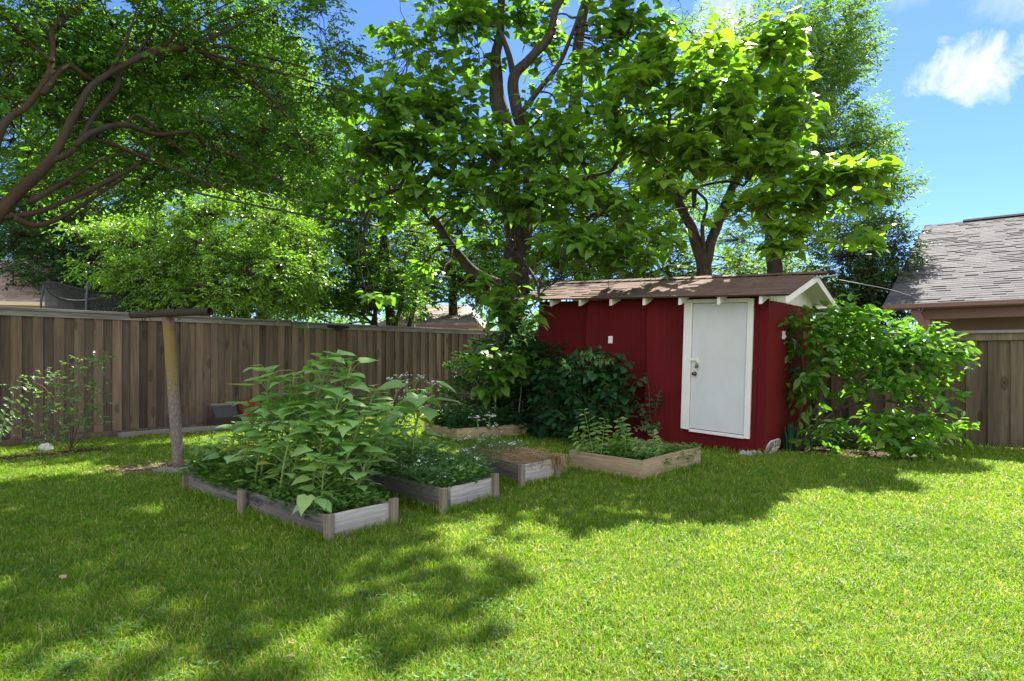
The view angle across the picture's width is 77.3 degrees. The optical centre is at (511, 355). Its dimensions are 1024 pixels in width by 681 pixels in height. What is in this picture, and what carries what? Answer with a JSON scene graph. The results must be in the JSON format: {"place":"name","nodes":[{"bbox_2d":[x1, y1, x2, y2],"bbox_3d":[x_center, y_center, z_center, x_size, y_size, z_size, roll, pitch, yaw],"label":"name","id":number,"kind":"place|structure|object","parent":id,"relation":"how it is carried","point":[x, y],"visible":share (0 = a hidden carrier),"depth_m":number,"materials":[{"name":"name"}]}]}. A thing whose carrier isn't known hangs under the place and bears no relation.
{"place":"outdoors","nodes":[
{"label":"outdoors","id":0,"kind":"place"},
{"bbox_2d":[0,405,1023,680],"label":"ground","id":1,"kind":"structure","parent":0,"point":[778,601],"depth_m":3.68,"materials":[{"name":"green plant"}]},
{"bbox_2d":[0,376,34,452],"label":"leafy shoot","id":2,"kind":"object","parent":1,"relation":"on","point":[8,427],"visible":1,"depth_m":8.67,"materials":[{"name":"green plant"}]},
{"bbox_2d":[0,260,89,307],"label":"neighbour house","id":3,"kind":"structure","parent":1,"relation":"on","point":[12,296],"depth_m":17.27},
{"bbox_2d":[38,443,53,451],"bbox_3d":[-6.821,1.345,9.373,0.193,0.139,0.155,0,0,-33],"label":"white rock","id":4,"kind":"object","parent":1,"relation":"on","point":[45,446],"visible":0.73,"depth_m":9.34,"materials":[{"name":"white stone"}]},
{"bbox_2d":[0,446,124,460],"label":"dirt patch","id":5,"kind":"object","parent":1,"relation":"on","point":[64,452],"visible":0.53,"depth_m":9.11,"materials":[{"name":"brown soil"}]},
{"bbox_2d":[0,351,116,451],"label":"rose bush","id":6,"kind":"object","parent":5,"relation":"in","point":[73,400],"visible":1,"depth_m":9.16,"materials":[{"name":"green plant"}]},
{"bbox_2d":[0,153,190,296],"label":"shade tree","id":7,"kind":"object","parent":1,"relation":"on","point":[28,239],"visible":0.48,"depth_m":18.14,"materials":[{"name":"green plant"}]},
{"bbox_2d":[0,5,225,275],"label":"shade tree","id":8,"kind":"object","parent":1,"relation":"on","point":[9,156],"visible":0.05,"depth_m":28.18,"materials":[{"name":"green plant"}]},
{"bbox_2d":[40,281,197,311],"bbox_3d":[-8.170,-0.028,13.600,2.920,2.855,3.021,0,0,-11],"label":"trampoline","id":9,"kind":"object","parent":1,"relation":"on","point":[57,295],"visible":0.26,"depth_m":12.27,"materials":[{"name":"black metal"}]},
{"bbox_2d":[81,461,191,476],"bbox_3d":[-4.244,1.394,7.961,1.787,0.001,1.264,0,0,0],"label":"dirt patch","id":10,"kind":"object","parent":1,"relation":"on","point":[142,468],"visible":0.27,"depth_m":7.98,"materials":[{"name":"brown soil"}]},
{"bbox_2d":[129,308,212,472],"bbox_3d":[-4.072,0.434,7.849,1.389,1.980,0.504,0,0,20],"label":"clothesline pole","id":11,"kind":"object","parent":10,"relation":"on","point":[172,378],"visible":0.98,"depth_m":7.76,"materials":[{"name":"yellow paint"},{"name":"rusty weathered metal"}]},
{"bbox_2d":[118,429,169,437],"bbox_3d":[-6.416,1.357,11.182,0.145,0.112,0.806,0,0,40],"label":"concrete edging","id":12,"kind":"object","parent":1,"relation":"on","point":[137,433],"visible":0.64,"depth_m":11.09,"materials":[{"name":"grey concrete"}]},
{"bbox_2d":[0,0,387,230],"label":"crape myrtle tree","id":13,"kind":"object","parent":1,"relation":"on","point":[56,65],"visible":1,"depth_m":6.66,"materials":[{"name":"green plant"}]},
{"bbox_2d":[41,186,349,329],"bbox_3d":[-6.417,-1.123,13.538,5.674,5.092,3.679,0,0,0],"label":"shade tree","id":14,"kind":"object","parent":1,"relation":"on","point":[245,267],"visible":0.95,"depth_m":12.91,"materials":[{"name":"green plant"}]},
{"bbox_2d":[52,0,354,318],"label":"shade tree","id":15,"kind":"object","parent":1,"relation":"on","point":[224,104],"visible":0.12,"depth_m":24.66,"materials":[{"name":"green plant"}]},
{"bbox_2d":[99,198,336,321],"bbox_3d":[-8.355,-1.625,18.867,7.280,6.111,3.497,0,0,-7],"label":"shade tree","id":16,"kind":"object","parent":1,"relation":"on","point":[259,313],"visible":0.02,"depth_m":18.42,"materials":[{"name":"green plant"}]},
{"bbox_2d":[150,416,373,438],"bbox_3d":[-4.009,1.390,13.419,0.654,0.001,6.821,0,0,42],"label":"dirt patch","id":17,"kind":"object","parent":1,"relation":"on","point":[230,429],"visible":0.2,"depth_m":11.81,"materials":[{"name":"brown soil"}]},
{"bbox_2d":[182,425,228,432],"bbox_3d":[-5.714,1.359,11.840,0.154,0.111,0.980,0,0,40],"label":"concrete edging","id":18,"kind":"object","parent":17,"relation":"on","point":[194,429],"visible":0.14,"depth_m":11.75,"materials":[{"name":"grey concrete"}]},
{"bbox_2d":[207,403,243,425],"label":"stone block","id":19,"kind":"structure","parent":17,"relation":"on","point":[226,414],"depth_m":12.23,"materials":[{"name":"stone"}]},
{"bbox_2d":[232,419,300,427],"bbox_3d":[-4.790,1.364,12.918,0.144,0.101,1.761,0,0,40],"label":"concrete edging","id":20,"kind":"object","parent":17,"relation":"on","point":[258,422],"visible":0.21,"depth_m":12.65,"materials":[{"name":"grey concrete"}]},
{"bbox_2d":[0,306,534,445],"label":"wooden fence","id":21,"kind":"object","parent":1,"relation":"on","point":[215,357],"visible":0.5,"depth_m":11.94,"materials":[{"name":"brown wood"}]},
{"bbox_2d":[182,470,398,541],"bbox_3d":[-2.156,1.288,5.874,2.707,0.251,0.712,0,0,42],"label":"raised bed","id":22,"kind":"object","parent":1,"relation":"on","point":[337,522],"visible":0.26,"depth_m":5.18,"materials":[{"name":"grey wood"}]},
{"bbox_2d":[189,430,225,460],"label":"leafy weed","id":23,"kind":"object","parent":22,"relation":"on","point":[201,449],"visible":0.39,"depth_m":7.97,"materials":[{"name":"green plant"}]},
{"bbox_2d":[203,427,247,463],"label":"sunflower plant","id":24,"kind":"object","parent":22,"relation":"on","point":[213,455],"visible":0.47,"depth_m":6.33,"materials":[{"name":"green plant"}]},
{"bbox_2d":[176,444,307,492],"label":"weeds","id":25,"kind":"object","parent":22,"relation":"on","point":[223,468],"visible":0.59,"depth_m":6.15,"materials":[{"name":"green plant"}]},
{"bbox_2d":[216,420,269,467],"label":"sunflower plant","id":26,"kind":"object","parent":22,"relation":"on","point":[232,439],"visible":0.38,"depth_m":6.28,"materials":[{"name":"green plant"}]},
{"bbox_2d":[216,405,276,467],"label":"sunflower plant","id":27,"kind":"object","parent":22,"relation":"on","point":[227,458],"visible":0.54,"depth_m":6.03,"materials":[{"name":"green plant"}]},
{"bbox_2d":[227,427,282,489],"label":"sunflower plant","id":28,"kind":"object","parent":22,"relation":"on","point":[247,470],"visible":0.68,"depth_m":5.72,"materials":[{"name":"green plant"}]},
{"bbox_2d":[219,364,298,468],"bbox_3d":[-2.323,0.679,5.931,0.769,1.201,0.708,0,0,0],"label":"sunflower plant","id":29,"kind":"object","parent":22,"relation":"on","point":[267,398],"visible":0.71,"depth_m":5.92,"materials":[{"name":"green plant"}]},
{"bbox_2d":[237,400,310,478],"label":"sunflower plant","id":30,"kind":"object","parent":22,"relation":"on","point":[254,431],"visible":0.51,"depth_m":5.79,"materials":[{"name":"green plant"}]},
{"bbox_2d":[251,392,298,465],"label":"sunflower plant","id":31,"kind":"object","parent":22,"relation":"on","point":[258,419],"visible":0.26,"depth_m":6.25,"materials":[{"name":"green plant"}]},
{"bbox_2d":[243,372,316,469],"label":"sunflower plant","id":32,"kind":"object","parent":22,"relation":"on","point":[291,394],"visible":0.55,"depth_m":5.90,"materials":[{"name":"green plant"}]},
{"bbox_2d":[249,420,313,497],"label":"sunflower plant","id":33,"kind":"object","parent":22,"relation":"on","point":[300,450],"visible":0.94,"depth_m":5.41,"materials":[{"name":"green plant"}]},
{"bbox_2d":[182,453,389,518],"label":"weeds","id":34,"kind":"object","parent":22,"relation":"on","point":[336,500],"visible":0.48,"depth_m":5.35,"materials":[{"name":"green plant"}]},
{"bbox_2d":[263,431,324,493],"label":"sunflower plant","id":35,"kind":"object","parent":22,"relation":"on","point":[279,444],"visible":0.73,"depth_m":5.54,"materials":[{"name":"green plant"}]},
{"bbox_2d":[266,394,333,477],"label":"sunflower plant","id":36,"kind":"object","parent":22,"relation":"on","point":[278,449],"visible":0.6,"depth_m":5.78,"materials":[{"name":"green plant"}]},
{"bbox_2d":[268,384,334,472],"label":"sunflower plant","id":37,"kind":"object","parent":22,"relation":"on","point":[311,387],"visible":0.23,"depth_m":6.16,"materials":[{"name":"green plant"}]},
{"bbox_2d":[292,491,332,515],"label":"sunflower plant","id":38,"kind":"object","parent":22,"relation":"on","point":[304,501],"visible":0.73,"depth_m":4.79,"materials":[{"name":"green plant"}]},
{"bbox_2d":[268,349,361,482],"bbox_3d":[-1.787,0.611,5.868,0.869,1.338,0.829,0,0,0],"label":"sunflower plant","id":39,"kind":"object","parent":22,"relation":"on","point":[326,388],"visible":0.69,"depth_m":5.71,"materials":[{"name":"green plant"}]},
{"bbox_2d":[285,415,356,492],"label":"sunflower plant","id":40,"kind":"object","parent":22,"relation":"on","point":[304,428],"visible":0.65,"depth_m":5.48,"materials":[{"name":"green plant"}]},
{"bbox_2d":[291,454,354,498],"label":"sunflower plant","id":41,"kind":"object","parent":22,"relation":"on","point":[304,478],"visible":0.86,"depth_m":5.23,"materials":[{"name":"green plant"}]},
{"bbox_2d":[287,392,367,484],"bbox_3d":[-1.603,0.799,5.588,0.719,0.962,0.550,0,0,22],"label":"sunflower plant","id":42,"kind":"object","parent":22,"relation":"on","point":[349,396],"visible":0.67,"depth_m":5.51,"materials":[{"name":"green plant"}]},
{"bbox_2d":[300,355,377,484],"bbox_3d":[-1.613,0.636,5.865,0.783,1.290,0.662,0,0,-29],"label":"sunflower plant","id":43,"kind":"object","parent":22,"relation":"on","point":[358,384],"visible":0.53,"depth_m":5.81,"materials":[{"name":"green plant"}]},
{"bbox_2d":[301,395,379,471],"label":"sunflower plant","id":44,"kind":"object","parent":22,"relation":"on","point":[333,405],"visible":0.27,"depth_m":5.93,"materials":[{"name":"green plant"}]},
{"bbox_2d":[304,406,388,488],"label":"sunflower plant","id":45,"kind":"object","parent":22,"relation":"on","point":[343,429],"visible":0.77,"depth_m":5.43,"materials":[{"name":"green plant"}]},
{"bbox_2d":[307,430,386,493],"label":"sunflower plant","id":46,"kind":"object","parent":22,"relation":"on","point":[342,469],"visible":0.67,"depth_m":5.40,"materials":[{"name":"green plant"}]},
{"bbox_2d":[316,384,394,481],"bbox_3d":[-1.458,0.770,5.760,0.809,1.024,0.691,0,0,0],"label":"sunflower plant","id":47,"kind":"object","parent":22,"relation":"on","point":[378,404],"visible":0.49,"depth_m":5.81,"materials":[{"name":"green plant"}]},
{"bbox_2d":[328,452,385,506],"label":"sunflower plant","id":48,"kind":"object","parent":22,"relation":"on","point":[358,474],"visible":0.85,"depth_m":5.33,"materials":[{"name":"green plant"}]},
{"bbox_2d":[332,401,405,480],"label":"sunflower plant","id":49,"kind":"object","parent":22,"relation":"on","point":[385,429],"visible":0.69,"depth_m":5.62,"materials":[{"name":"green plant"}]},
{"bbox_2d":[333,432,405,492],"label":"sunflower plant","id":50,"kind":"object","parent":22,"relation":"on","point":[382,457],"visible":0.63,"depth_m":5.65,"materials":[{"name":"green plant"}]},
{"bbox_2d":[259,106,453,326],"bbox_3d":[-3.681,-2.016,15.059,4.312,6.868,6.046,0,0,0],"label":"shade tree","id":51,"kind":"object","parent":1,"relation":"on","point":[347,303],"visible":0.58,"depth_m":15.99,"materials":[{"name":"green plant"}]},
{"bbox_2d":[326,459,498,514],"bbox_3d":[-1.138,1.277,6.793,0.792,0.271,2.542,0,0,-41],"label":"raised bed","id":52,"kind":"object","parent":1,"relation":"on","point":[444,497],"visible":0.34,"depth_m":5.99,"materials":[{"name":"grey wood"}]},
{"bbox_2d":[316,423,471,477],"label":"weeds","id":53,"kind":"object","parent":52,"relation":"on","point":[390,453],"visible":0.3,"depth_m":6.77,"materials":[{"name":"green plant"}]},
{"bbox_2d":[374,405,420,464],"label":"sunflower plant","id":54,"kind":"object","parent":52,"relation":"on","point":[401,426],"visible":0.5,"depth_m":6.82,"materials":[{"name":"green plant"}]},
{"bbox_2d":[374,374,434,428],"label":"umbel flower","id":55,"kind":"object","parent":52,"relation":"on","point":[407,383],"visible":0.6,"depth_m":7.63,"materials":[{"name":"white plant"}]},
{"bbox_2d":[326,437,503,493],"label":"herbs","id":56,"kind":"object","parent":52,"relation":"on","point":[451,470],"visible":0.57,"depth_m":6.18,"materials":[{"name":"green plant"}]},
{"bbox_2d":[377,379,461,458],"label":"sunflower plant","id":57,"kind":"object","parent":52,"relation":"on","point":[416,402],"visible":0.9,"depth_m":6.48,"materials":[{"name":"green plant"}]},
{"bbox_2d":[377,305,492,329],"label":"neighbour house","id":58,"kind":"structure","parent":1,"relation":"on","point":[463,318],"depth_m":25.06,"materials":[{"name":"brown paint"}]},
{"bbox_2d":[361,194,549,325],"bbox_3d":[-2.429,-2.580,25.235,8.157,8.045,5.004,0,0,0],"label":"shade tree","id":59,"kind":"object","parent":1,"relation":"on","point":[454,287],"visible":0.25,"depth_m":24.53,"materials":[{"name":"green plant"}]},
{"bbox_2d":[424,421,525,442],"bbox_3d":[-0.649,1.285,11.065,1.327,0.256,1.262,0,0,-32],"label":"raised bed","id":60,"kind":"object","parent":1,"relation":"on","point":[513,429],"visible":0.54,"depth_m":10.55,"materials":[{"name":"brown wood"}]},
{"bbox_2d":[416,397,527,432],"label":"weeds","id":61,"kind":"object","parent":60,"relation":"on","point":[457,419],"visible":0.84,"depth_m":10.71,"materials":[{"name":"green plant"}]},
{"bbox_2d":[453,344,531,414],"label":"catalpa sapling","id":62,"kind":"object","parent":60,"relation":"on","point":[491,362],"visible":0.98,"depth_m":10.78,"materials":[{"name":"green plant"}]},
{"bbox_2d":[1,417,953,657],"bbox_3d":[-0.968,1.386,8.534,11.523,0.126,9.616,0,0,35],"label":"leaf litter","id":63,"kind":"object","parent":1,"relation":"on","point":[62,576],"visible":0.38,"depth_m":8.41,"materials":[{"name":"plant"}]},
{"bbox_2d":[289,0,686,407],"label":"catalpa tree","id":64,"kind":"object","parent":1,"relation":"on","point":[393,143],"visible":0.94,"depth_m":11.01,"materials":[{"name":"green plant"}]},
{"bbox_2d":[122,175,423,233],"bbox_3d":[-4.240,-2.788,11.828,5.329,0.717,0.193,0,0,-20],"label":"overhead cable","id":65,"kind":"object","parent":64,"relation":"attached to","point":[275,209],"visible":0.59,"depth_m":11.84,"materials":[{"name":"black rubber"}]},
{"bbox_2d":[209,181,372,212],"bbox_3d":[-4.160,-3.047,12.182,3.265,0.316,0.276,0,0,-25],"label":"overhead cable","id":66,"kind":"object","parent":64,"relation":"attached to","point":[310,202],"visible":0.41,"depth_m":12.25,"materials":[{"name":"black rubber"}]},
{"bbox_2d":[459,443,559,488],"bbox_3d":[-0.051,1.267,7.558,0.657,0.293,1.637,0,0,-31],"label":"raised bed","id":67,"kind":"object","parent":1,"relation":"on","point":[521,475],"visible":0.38,"depth_m":7.00,"materials":[{"name":"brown wood"}]},
{"bbox_2d":[468,412,497,452],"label":"umbel flower","id":68,"kind":"object","parent":67,"relation":"on","point":[493,426],"visible":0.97,"depth_m":7.83,"materials":[{"name":"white plant"}]},
{"bbox_2d":[458,430,528,458],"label":"weeds","id":69,"kind":"object","parent":67,"relation":"on","point":[482,445],"visible":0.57,"depth_m":7.76,"materials":[{"name":"green plant"}]},
{"bbox_2d":[469,441,569,471],"bbox_3d":[0.030,1.169,7.401,0.877,0.260,1.442,0,0,-31],"label":"straw","id":70,"kind":"object","parent":67,"relation":"on","point":[523,456],"visible":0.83,"depth_m":7.18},
{"bbox_2d":[436,314,585,438],"bbox_3d":[0.065,0.433,11.665,2.903,2.522,2.365,0,0,0],"label":"shade bush","id":71,"kind":"object","parent":1,"relation":"on","point":[511,345],"visible":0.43,"depth_m":11.43,"materials":[{"name":"green plant"}]},
{"bbox_2d":[530,424,550,439],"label":"iris clump","id":72,"kind":"object","parent":1,"relation":"on","point":[540,434],"visible":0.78,"depth_m":10.62,"materials":[{"name":"green plant"}]},
{"bbox_2d":[389,105,724,300],"bbox_3d":[0.953,-4.534,26.143,14.972,11.943,5.046,0,0,0],"label":"shade tree","id":73,"kind":"object","parent":1,"relation":"on","point":[661,210],"visible":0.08,"depth_m":25.51,"materials":[{"name":"green plant"}]},
{"bbox_2d":[526,429,612,441],"bbox_3d":[0.966,1.394,10.991,3.694,0.001,1.282,0,0,44],"label":"mulch bed","id":74,"kind":"object","parent":1,"relation":"on","point":[560,437],"visible":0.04,"depth_m":10.90,"materials":[{"name":"brown wood"}]},
{"bbox_2d":[508,350,559,419],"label":"catalpa sapling","id":75,"kind":"object","parent":74,"relation":"on","point":[523,380],"visible":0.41,"depth_m":10.98,"materials":[{"name":"green plant"}]},
{"bbox_2d":[523,345,646,441],"bbox_3d":[1.170,0.620,10.165,2.130,1.583,1.386,0,0,29],"label":"redbud shrub","id":76,"kind":"object","parent":74,"relation":"on","point":[606,385],"visible":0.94,"depth_m":9.93,"materials":[{"name":"green plant"}]},
{"bbox_2d":[561,351,614,437],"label":"leafy shoot","id":77,"kind":"object","parent":74,"relation":"on","point":[572,365],"visible":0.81,"depth_m":9.82,"materials":[{"name":"green plant"}]},
{"bbox_2d":[634,421,661,433],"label":"vine","id":78,"kind":"object","parent":74,"relation":"on","point":[645,428],"visible":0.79,"depth_m":9.68,"materials":[{"name":"green plant"}]},
{"bbox_2d":[635,373,661,424],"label":"vine","id":79,"kind":"object","parent":74,"relation":"on","point":[647,405],"visible":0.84,"depth_m":9.87,"materials":[{"name":"green plant"}]},
{"bbox_2d":[231,302,915,332],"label":"woods","id":80,"kind":"object","parent":1,"relation":"on","point":[338,319],"visible":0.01,"depth_m":48.47,"materials":[{"name":"green plant"}]},
{"bbox_2d":[571,426,592,441],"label":"iris clump","id":81,"kind":"object","parent":1,"relation":"on","point":[588,437],"visible":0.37,"depth_m":10.37,"materials":[{"name":"green plant"}]},
{"bbox_2d":[569,441,700,481],"bbox_3d":[1.527,1.278,7.905,1.089,0.270,1.536,0,0,41],"label":"raised bed","id":82,"kind":"object","parent":1,"relation":"on","point":[634,467],"visible":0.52,"depth_m":7.39,"materials":[{"name":"brown wood"}]},
{"bbox_2d":[568,408,612,453],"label":"leafy shoot","id":83,"kind":"object","parent":82,"relation":"on","point":[590,444],"visible":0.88,"depth_m":7.68,"materials":[{"name":"green plant"}]},
{"bbox_2d":[608,417,635,454],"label":"leafy shoot","id":84,"kind":"object","parent":82,"relation":"on","point":[618,440],"visible":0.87,"depth_m":7.91,"materials":[{"name":"green plant"}]},
{"bbox_2d":[586,437,701,464],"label":"weeds","id":85,"kind":"object","parent":82,"relation":"on","point":[671,448],"visible":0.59,"depth_m":7.83,"materials":[{"name":"green plant"}]},
{"bbox_2d":[629,429,669,456],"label":"mint plant","id":86,"kind":"object","parent":82,"relation":"on","point":[643,447],"visible":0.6,"depth_m":7.71,"materials":[{"name":"green plant"}]},
{"bbox_2d":[512,270,838,453],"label":"garden shed","id":87,"kind":"structure","parent":1,"relation":"on","point":[707,354],"depth_m":9.66,"materials":[{"name":"red paint"}]},
{"bbox_2d":[689,303,747,434],"bbox_3d":[2.989,0.175,9.329,0.870,1.906,0.091,0,0,40],"label":"door","id":88,"kind":"structure","parent":87,"relation":"in","point":[719,333],"depth_m":9.34,"materials":[{"name":"white paint"}]},
{"bbox_2d":[525,206,847,326],"bbox_3d":[6.093,-1.988,23.227,12.733,6.870,4.686,0,0,0],"label":"shade tree","id":89,"kind":"object","parent":1,"relation":"on","point":[586,275],"visible":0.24,"depth_m":22.55,"materials":[{"name":"green plant"}]},
{"bbox_2d":[580,5,904,275],"bbox_3d":[3.629,-2.135,11.016,5.063,7.443,3.779,0,0,0],"label":"catalpa tree","id":90,"kind":"object","parent":1,"relation":"on","point":[728,98],"visible":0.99,"depth_m":10.42,"materials":[{"name":"green plant"}]},
{"bbox_2d":[739,450,752,455],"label":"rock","id":91,"kind":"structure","parent":1,"relation":"on","point":[742,452],"depth_m":8.97,"materials":[{"name":"grey stone"}]},
{"bbox_2d":[765,438,780,454],"bbox_3d":[3.705,1.295,9.100,0.114,0.225,0.384,0,0,40],"label":"rock","id":92,"kind":"object","parent":1,"relation":"on","point":[774,444],"visible":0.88,"depth_m":9.07,"materials":[{"name":"grey stone"}]},
{"bbox_2d":[648,0,935,274],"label":"elm tree","id":93,"kind":"object","parent":1,"relation":"on","point":[837,76],"visible":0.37,"depth_m":19.43,"materials":[{"name":"green plant"}]},
{"bbox_2d":[779,422,807,449],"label":"iris clump","id":94,"kind":"object","parent":1,"relation":"on","point":[792,433],"visible":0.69,"depth_m":9.46,"materials":[{"name":"green plant"}]},
{"bbox_2d":[797,206,937,333],"bbox_3d":[9.620,-1.388,17.800,3.984,5.721,3.340,0,0,0],"label":"evergreen tree","id":95,"kind":"object","parent":1,"relation":"on","point":[868,271],"visible":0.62,"depth_m":17.26,"materials":[{"name":"green plant"}]},
{"bbox_2d":[778,444,960,466],"bbox_3d":[4.762,1.394,9.666,1.825,0.001,3.203,0,0,-38],"label":"mulch bed","id":96,"kind":"object","parent":1,"relation":"on","point":[852,453],"visible":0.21,"depth_m":9.21,"materials":[{"name":"wood chip mulch"},{"name":"soil"}]},
{"bbox_2d":[794,416,900,453],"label":"ground plant","id":97,"kind":"object","parent":96,"relation":"on","point":[834,442],"visible":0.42,"depth_m":9.52,"materials":[{"name":"green plant"}]},
{"bbox_2d":[777,293,981,462],"bbox_3d":[5.116,0.403,9.223,2.670,2.628,1.793,0,0,37],"label":"leafy shrub","id":98,"kind":"object","parent":96,"relation":"on","point":[885,349],"visible":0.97,"depth_m":8.96,"materials":[{"name":"green plant"}]},
{"bbox_2d":[808,330,1023,447],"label":"wooden fence","id":99,"kind":"object","parent":1,"relation":"on","point":[993,404],"visible":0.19,"depth_m":9.76,"materials":[{"name":"brown wood"}]},
{"bbox_2d":[883,213,1023,331],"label":"neighbour house","id":100,"kind":"structure","parent":1,"relation":"on","point":[970,273],"depth_m":15.98,"materials":[{"name":"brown paint"}]},
{"bbox_2d":[839,279,910,295],"bbox_3d":[7.420,-1.332,12.941,0.141,0.260,7.039,0,0,40],"label":"overhead cable","id":101,"kind":"object","parent":100,"relation":"attached to","point":[874,286],"visible":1,"depth_m":12.76,"materials":[{"name":"black rubber"}]},
{"bbox_2d":[0,0,1023,331],"label":"sky","id":102,"kind":"structure","parent":0,"point":[955,69],"materials":[{"name":"blue"}]},
{"bbox_2d":[620,259,715,266],"bbox_3d":[3.133,-1.939,13.181,2.413,0.151,0.157,0,0,-12],"label":"overhead cable","id":103,"kind":"object","parent":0,"point":[674,264],"visible":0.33,"depth_m":13.27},
{"bbox_3d":[-5.315,1.270,12.671,0.204,0.090,0.109,0,0,40],"label":"brick","id":104,"kind":"object","parent":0,"visible":0},
{"bbox_3d":[-5.306,1.182,12.670,0.205,0.088,0.109,0,0,35],"label":"brick","id":105,"kind":"object","parent":104,"relation":"on","visible":0},
{"bbox_2d":[238,409,247,412],"bbox_3d":[-5.325,1.093,12.678,0.205,0.088,0.108,0,0,41],"label":"brick","id":106,"kind":"object","parent":105,"relation":"on","point":[241,411],"visible":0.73,"depth_m":12.61,"materials":[{"name":"red brick"}]},
{"bbox_2d":[238,404,247,408],"bbox_3d":[-5.324,1.007,12.673,0.202,0.087,0.109,0,0,40],"label":"brick","id":107,"kind":"object","parent":106,"relation":"on","point":[240,406],"visible":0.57,"depth_m":12.62,"materials":[{"name":"red brick"}]}
]}

